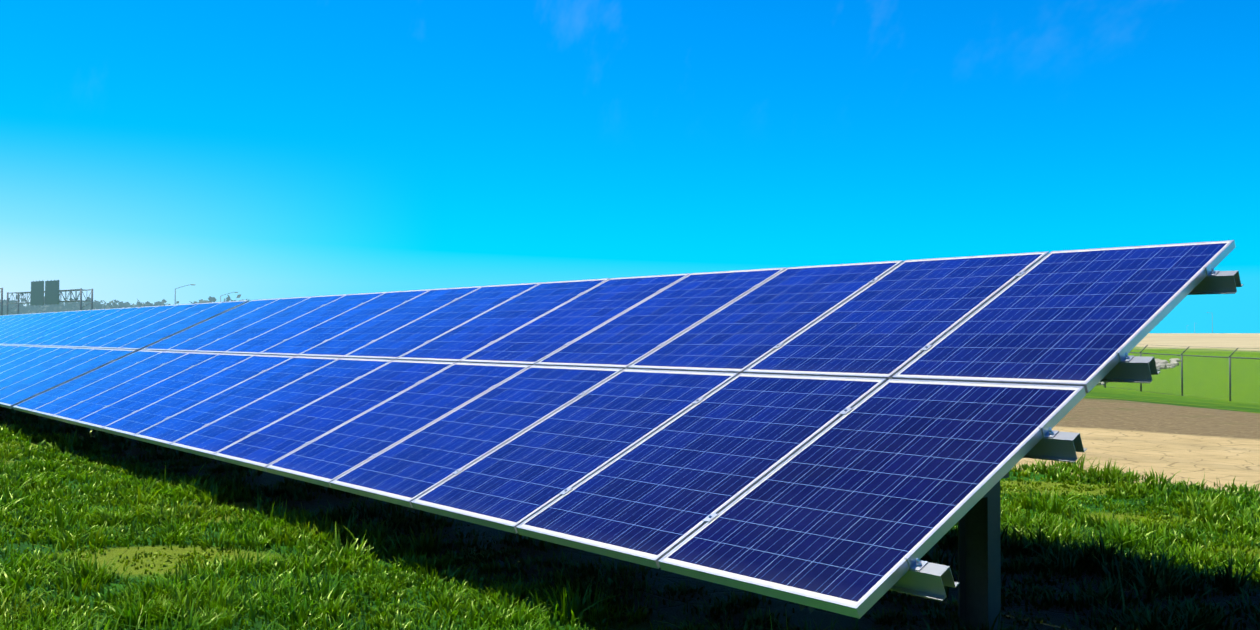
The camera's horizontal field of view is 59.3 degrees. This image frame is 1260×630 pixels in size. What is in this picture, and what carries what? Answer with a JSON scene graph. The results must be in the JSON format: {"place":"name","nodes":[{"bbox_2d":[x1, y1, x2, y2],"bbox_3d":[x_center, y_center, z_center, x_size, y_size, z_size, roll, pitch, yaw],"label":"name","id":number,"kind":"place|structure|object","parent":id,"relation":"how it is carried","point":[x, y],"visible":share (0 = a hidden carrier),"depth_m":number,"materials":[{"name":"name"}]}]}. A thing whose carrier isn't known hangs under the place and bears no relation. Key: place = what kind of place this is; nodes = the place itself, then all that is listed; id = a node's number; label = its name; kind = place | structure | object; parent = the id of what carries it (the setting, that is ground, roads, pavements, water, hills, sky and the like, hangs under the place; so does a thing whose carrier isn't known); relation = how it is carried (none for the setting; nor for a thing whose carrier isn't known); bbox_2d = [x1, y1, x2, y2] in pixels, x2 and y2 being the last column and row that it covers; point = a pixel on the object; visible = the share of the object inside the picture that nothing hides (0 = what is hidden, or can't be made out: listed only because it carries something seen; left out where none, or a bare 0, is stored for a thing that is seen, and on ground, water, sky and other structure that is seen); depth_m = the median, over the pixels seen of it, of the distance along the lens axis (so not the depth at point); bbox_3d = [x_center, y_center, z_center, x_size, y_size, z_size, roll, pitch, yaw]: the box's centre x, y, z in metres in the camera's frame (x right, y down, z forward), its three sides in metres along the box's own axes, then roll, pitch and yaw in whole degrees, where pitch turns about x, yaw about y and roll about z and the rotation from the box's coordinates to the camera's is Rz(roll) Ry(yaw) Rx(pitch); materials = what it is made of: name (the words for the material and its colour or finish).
{"place":"outdoors","nodes":[
{"label":"outdoors","id":0,"kind":"place"},
{"bbox_2d":[0,333,1259,629],"bbox_3d":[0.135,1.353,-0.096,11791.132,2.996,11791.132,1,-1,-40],"label":"ground","id":1,"kind":"structure","parent":0,"point":[1196,435],"depth_m":8.70,"materials":[{"name":"green plant"}]},
{"bbox_2d":[0,288,2,314],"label":"highway gantry","id":2,"kind":"object","parent":1,"relation":"on","point":[1,300],"visible":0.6,"depth_m":155.91,"materials":[{"name":"metal"}]},
{"bbox_2d":[6,280,92,314],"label":"highway sign gantry","id":3,"kind":"object","parent":1,"relation":"on","point":[52,291],"visible":0.85,"depth_m":164.75,"materials":[{"name":"metal"}]},
{"bbox_2d":[0,300,248,413],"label":"solar panels","id":4,"kind":"object","parent":1,"relation":"on","point":[40,353],"visible":0.94,"depth_m":17.17,"materials":[{"name":"glass"}]},
{"bbox_2d":[0,294,249,314],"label":"tree line","id":5,"kind":"object","parent":1,"relation":"on","point":[59,307],"visible":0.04,"depth_m":338.80,"materials":[{"name":"green plant"}]},
{"bbox_2d":[13,240,1242,629],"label":"solar panel array","id":6,"kind":"object","parent":1,"relation":"on","point":[857,440],"visible":0.96,"depth_m":5.96,"materials":[{"name":"glass"}]},
{"bbox_2d":[0,406,1259,629],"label":"turf grass","id":7,"kind":"structure","parent":1,"relation":"on","point":[1042,538],"depth_m":6.23,"materials":[{"name":"green plant"}]},
{"bbox_2d":[1097,358,1180,384],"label":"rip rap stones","id":8,"kind":"object","parent":1,"relation":"on","point":[1169,365],"depth_m":76.60,"materials":[{"name":"stone"}]},
{"bbox_2d":[1096,345,1259,401],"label":"chain link fence","id":9,"kind":"object","parent":1,"relation":"on","point":[1182,370],"visible":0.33,"depth_m":46.84,"materials":[{"name":"metal"}]},
{"bbox_2d":[0,0,1259,332],"label":"sky","id":10,"kind":"structure","parent":0,"point":[150,149],"materials":[{"name":"blue"}]}
]}

